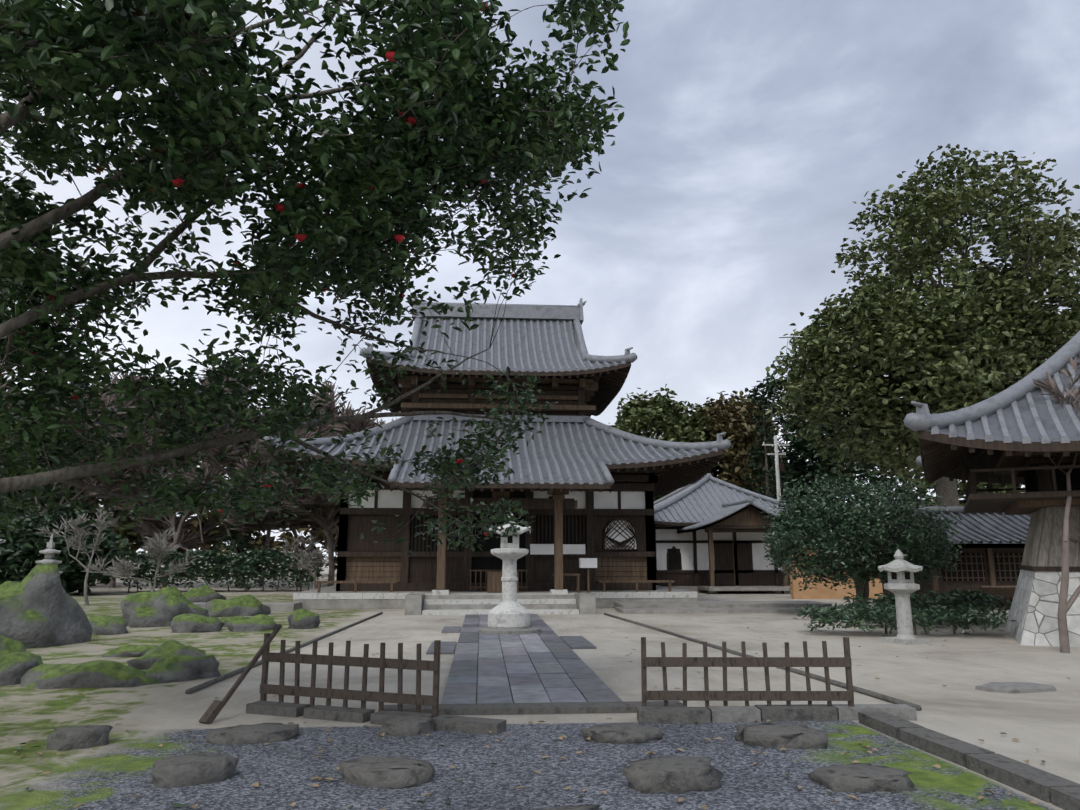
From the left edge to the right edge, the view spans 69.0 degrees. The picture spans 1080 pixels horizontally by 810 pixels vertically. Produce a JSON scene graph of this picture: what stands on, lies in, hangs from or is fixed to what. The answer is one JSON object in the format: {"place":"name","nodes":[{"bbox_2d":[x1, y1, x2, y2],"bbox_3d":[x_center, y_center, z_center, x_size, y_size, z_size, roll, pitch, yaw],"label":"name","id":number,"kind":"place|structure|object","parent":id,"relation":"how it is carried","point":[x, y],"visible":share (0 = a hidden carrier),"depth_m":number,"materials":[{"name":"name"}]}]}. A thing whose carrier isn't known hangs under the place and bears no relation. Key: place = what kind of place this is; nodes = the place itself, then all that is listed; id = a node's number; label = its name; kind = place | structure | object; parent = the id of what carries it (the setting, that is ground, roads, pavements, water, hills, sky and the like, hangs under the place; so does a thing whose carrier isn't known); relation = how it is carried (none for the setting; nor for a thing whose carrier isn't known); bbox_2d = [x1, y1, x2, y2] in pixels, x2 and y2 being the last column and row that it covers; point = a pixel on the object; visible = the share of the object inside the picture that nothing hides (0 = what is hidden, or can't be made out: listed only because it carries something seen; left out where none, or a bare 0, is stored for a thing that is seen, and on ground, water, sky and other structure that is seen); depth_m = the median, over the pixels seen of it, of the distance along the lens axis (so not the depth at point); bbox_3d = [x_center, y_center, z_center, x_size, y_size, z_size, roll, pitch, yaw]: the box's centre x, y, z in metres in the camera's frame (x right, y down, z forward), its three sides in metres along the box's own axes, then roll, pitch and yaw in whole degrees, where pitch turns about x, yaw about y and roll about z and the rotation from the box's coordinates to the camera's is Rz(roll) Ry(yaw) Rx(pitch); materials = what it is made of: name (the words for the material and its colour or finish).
{"place":"outdoors","nodes":[
{"label":"outdoors","id":0,"kind":"place"},
{"bbox_2d":[426,614,622,703],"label":"stone path","id":1,"kind":"structure","parent":0,"point":[548,657],"depth_m":10.27,"materials":[{"name":"grey stone"}]},
{"bbox_2d":[477,512,540,635],"bbox_3d":[-0.606,3.323,15.630,1.240,2.360,1.240,1,-11,-4],"label":"stone lantern","id":2,"kind":"object","parent":1,"relation":"on","point":[509,614],"visible":0.9,"depth_m":15.38,"materials":[{"name":"grey stone"}]},
{"bbox_2d":[0,559,1079,809],"bbox_3d":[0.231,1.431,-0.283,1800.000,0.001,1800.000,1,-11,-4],"label":"ground","id":3,"kind":"structure","parent":0,"point":[282,773],"depth_m":6.97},
{"bbox_2d":[36,534,62,573],"bbox_3d":[-14.660,5.010,23.427,1.503,2.335,1.364,1,-11,-4],"label":"stone pagoda","id":4,"kind":"object","parent":3,"relation":"on","point":[50,552],"visible":0.23,"depth_m":23.46,"materials":[{"name":"grey stone"}]},
{"bbox_2d":[0,462,105,566],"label":"evergreen","id":5,"kind":"object","parent":3,"relation":"on","point":[18,512],"depth_m":37.15,"materials":[{"name":"green plant"}]},
{"bbox_2d":[0,503,139,593],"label":"shrub","id":6,"kind":"object","parent":3,"relation":"on","point":[20,549],"visible":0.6,"depth_m":30.47,"materials":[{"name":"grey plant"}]},
{"bbox_2d":[36,505,113,604],"bbox_3d":[-14.650,4.749,25.095,2.523,3.196,1.835,1,-11,-4],"label":"bare tree","id":7,"kind":"object","parent":3,"relation":"on","point":[102,525],"visible":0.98,"depth_m":25.05,"materials":[{"name":"grey plant"}]},
{"bbox_2d":[0,368,153,561],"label":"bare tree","id":8,"kind":"object","parent":3,"relation":"on","point":[114,486],"visible":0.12,"depth_m":37.05,"materials":[{"name":"plant"}]},
{"bbox_2d":[25,369,188,558],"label":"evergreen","id":9,"kind":"object","parent":3,"relation":"on","point":[119,529],"visible":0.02,"depth_m":57.81,"materials":[{"name":"green plant"}]},
{"bbox_2d":[52,368,192,584],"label":"bare tree","id":10,"kind":"object","parent":3,"relation":"on","point":[134,378],"visible":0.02,"depth_m":43.19,"materials":[{"name":"plant"}]},
{"bbox_2d":[61,424,205,587],"bbox_3d":[-21.551,5.013,40.018,7.608,8.383,10.503,6,-13,-28],"label":"bare tree","id":11,"kind":"object","parent":3,"relation":"on","point":[135,470],"visible":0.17,"depth_m":37.29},
{"bbox_2d":[84,526,199,591],"bbox_3d":[-10.327,4.220,20.173,2.566,2.345,1.959,-6,-13,28],"label":"pale shrub","id":12,"kind":"object","parent":3,"relation":"on","point":[122,568],"visible":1,"depth_m":20.29,"materials":[{"name":"grey plant"}]},
{"bbox_2d":[16,389,338,576],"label":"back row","id":13,"kind":"object","parent":3,"relation":"on","point":[210,530],"visible":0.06,"depth_m":61.96,"materials":[{"name":"green plant"}]},
{"bbox_2d":[114,424,246,587],"bbox_3d":[-17.610,4.841,39.111,6.299,8.401,5.253,1,-11,-4],"label":"bare tree","id":14,"kind":"object","parent":3,"relation":"on","point":[161,524],"visible":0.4,"depth_m":38.44,"materials":[{"name":"grey plant"}]},
{"bbox_2d":[84,379,278,588],"bbox_3d":[-17.014,3.825,38.649,11.217,10.202,6.918,1,-11,-4],"label":"bare tree","id":15,"kind":"object","parent":3,"relation":"on","point":[176,537],"visible":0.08,"depth_m":37.75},
{"bbox_2d":[120,546,327,592],"bbox_3d":[-13.827,7.196,34.579,8.630,1.995,2.113,2,-11,-8],"label":"hedge","id":16,"kind":"object","parent":3,"relation":"on","point":[260,558],"visible":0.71,"depth_m":34.17,"materials":[{"name":"green plant"}]},
{"bbox_2d":[204,480,271,587],"bbox_3d":[-15.068,6.056,39.519,3.409,6.111,3.310,-11,-15,44],"label":"tree","id":17,"kind":"object","parent":3,"relation":"on","point":[241,544],"visible":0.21,"depth_m":38.99,"materials":[{"name":"green plant"}]},
{"bbox_2d":[199,624,281,723],"bbox_3d":[-2.804,2.529,7.436,0.100,0.832,0.813,-7,-13,32],"label":"leaning stick","id":18,"kind":"object","parent":3,"relation":"on","point":[212,712],"visible":0.89,"depth_m":7.31,"materials":[{"name":"brown wood"}]},
{"bbox_2d":[176,352,370,583],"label":"bare tree","id":19,"kind":"object","parent":3,"relation":"on","point":[325,429],"visible":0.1,"depth_m":43.71,"materials":[{"name":"plant"}]},
{"bbox_2d":[246,424,339,586],"bbox_3d":[-9.785,4.718,37.592,6.221,8.015,8.781,-9,-14,38],"label":"bare tree","id":20,"kind":"object","parent":3,"relation":"on","point":[323,513],"visible":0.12,"depth_m":36.10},
{"bbox_2d":[279,532,330,588],"bbox_3d":[-9.481,6.379,31.887,2.079,2.573,3.139,1,-11,-4],"label":"pale shrub","id":21,"kind":"object","parent":3,"relation":"on","point":[315,557],"visible":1,"depth_m":31.58,"materials":[{"name":"grey plant"}]},
{"bbox_2d":[215,406,401,586],"bbox_3d":[-10.133,4.427,38.769,11.736,9.098,5.964,3,-11,-17],"label":"bare tree","id":22,"kind":"object","parent":3,"relation":"on","point":[268,522],"visible":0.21,"depth_m":37.21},
{"bbox_2d":[0,0,630,555],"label":"camellia tree","id":23,"kind":"object","parent":3,"relation":"on","point":[200,140],"visible":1,"depth_m":6.28,"materials":[{"name":"green plant"}]},
{"bbox_2d":[259,633,440,717],"bbox_3d":[-1.826,2.558,7.427,1.952,0.711,0.066,-4,-12,20],"label":"fence","id":24,"kind":"object","parent":3,"relation":"on","point":[364,695],"visible":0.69,"depth_m":7.38,"materials":[{"name":"brown wood"}]},
{"bbox_2d":[0,564,1079,809],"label":"garden stones","id":25,"kind":"object","parent":3,"relation":"on","point":[40,606],"visible":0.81,"depth_m":7.17,"materials":[{"name":"grey stone"}]},
{"bbox_2d":[13,617,1070,809],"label":"fallen leaves","id":26,"kind":"object","parent":3,"relation":"on","point":[538,772],"visible":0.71,"depth_m":5.81,"materials":[{"name":"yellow plant"}]},
{"bbox_2d":[193,297,892,614],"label":"hall","id":27,"kind":"structure","parent":3,"relation":"on","point":[583,487],"depth_m":24.65,"materials":[{"name":"tile"}]},
{"bbox_2d":[608,384,716,500],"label":"tree","id":28,"kind":"object","parent":3,"relation":"on","point":[663,417],"visible":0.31,"depth_m":55.64,"materials":[{"name":"green plant"}]},
{"bbox_2d":[684,390,783,497],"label":"tree","id":29,"kind":"object","parent":3,"relation":"on","point":[733,418],"visible":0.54,"depth_m":55.35,"materials":[{"name":"green plant"}]},
{"bbox_2d":[641,637,853,707],"bbox_3d":[1.933,2.546,7.363,1.968,0.711,0.071,0,-11,1],"label":"fence","id":30,"kind":"object","parent":3,"relation":"on","point":[766,662],"visible":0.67,"depth_m":7.35,"materials":[{"name":"brown wood"}]},
{"bbox_2d":[654,473,845,593],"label":"side hall","id":31,"kind":"structure","parent":3,"relation":"on","point":[710,531],"depth_m":34.43,"materials":[{"name":"tile"}]},
{"bbox_2d":[743,394,798,498],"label":"conifer tree","id":32,"kind":"object","parent":3,"relation":"on","point":[768,474],"visible":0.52,"depth_m":53.52,"materials":[{"name":"green plant"}]},
{"bbox_2d":[762,435,789,499],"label":"utility pole","id":33,"kind":"object","parent":3,"relation":"on","point":[779,466],"visible":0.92,"depth_m":50.36,"materials":[{"name":"concrete"}]},
{"bbox_2d":[725,372,913,540],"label":"tree","id":34,"kind":"object","parent":3,"relation":"on","point":[798,468],"visible":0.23,"depth_m":58.99,"materials":[{"name":"green plant"}]},
{"bbox_2d":[760,466,970,610],"bbox_3d":[8.332,3.589,20.649,5.245,3.847,4.758,1,-11,-4],"label":"round tree","id":35,"kind":"object","parent":3,"relation":"on","point":[859,558],"visible":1,"depth_m":19.80,"materials":[{"name":"green plant"}]},
{"bbox_2d":[792,602,1015,634],"bbox_3d":[6.965,4.162,15.269,3.908,0.604,1.493,-1,-11,5],"label":"planting","id":36,"kind":"object","parent":3,"relation":"on","point":[939,616],"visible":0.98,"depth_m":15.02,"materials":[{"name":"green plant"}]},
{"bbox_2d":[878,549,930,644],"bbox_3d":[6.406,3.368,13.896,0.726,1.610,0.741,1,-11,-4],"label":"stone lantern","id":37,"kind":"object","parent":3,"relation":"on","point":[901,585],"visible":1,"depth_m":13.76,"materials":[{"name":"grey stone"}]},
{"bbox_2d":[765,144,1079,505],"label":"tree","id":38,"kind":"object","parent":3,"relation":"on","point":[991,332],"visible":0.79,"depth_m":40.54,"materials":[{"name":"green plant"}]},
{"bbox_2d":[837,588,1011,627],"bbox_3d":[8.610,4.457,17.312,4.275,0.794,1.693,5,-12,-22],"label":"planting","id":39,"kind":"object","parent":3,"relation":"on","point":[961,598],"visible":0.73,"depth_m":17.12,"materials":[{"name":"green plant"}]},
{"bbox_2d":[877,445,1024,505],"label":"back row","id":40,"kind":"object","parent":3,"relation":"on","point":[961,486],"visible":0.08,"depth_m":59.25,"materials":[{"name":"green plant"}]},
{"bbox_2d":[903,331,1079,647],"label":"bell tower","id":41,"kind":"structure","parent":3,"relation":"on","point":[1016,434],"depth_m":13.81,"materials":[{"name":"tile"}]},
{"bbox_2d":[1032,355,1079,652],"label":"bare tree","id":42,"kind":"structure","parent":3,"relation":"on","point":[1064,606],"depth_m":12.79,"materials":[{"name":"grey plant"}]},
{"bbox_2d":[0,0,1079,558],"label":"sky","id":43,"kind":"structure","parent":0,"point":[720,209],"materials":[{"name":"grey"}]},
{"bbox_2d":[789,506,1030,609],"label":"buildings","id":44,"kind":"structure","parent":0,"point":[992,550],"depth_m":22.55,"materials":[{"name":"tile"}]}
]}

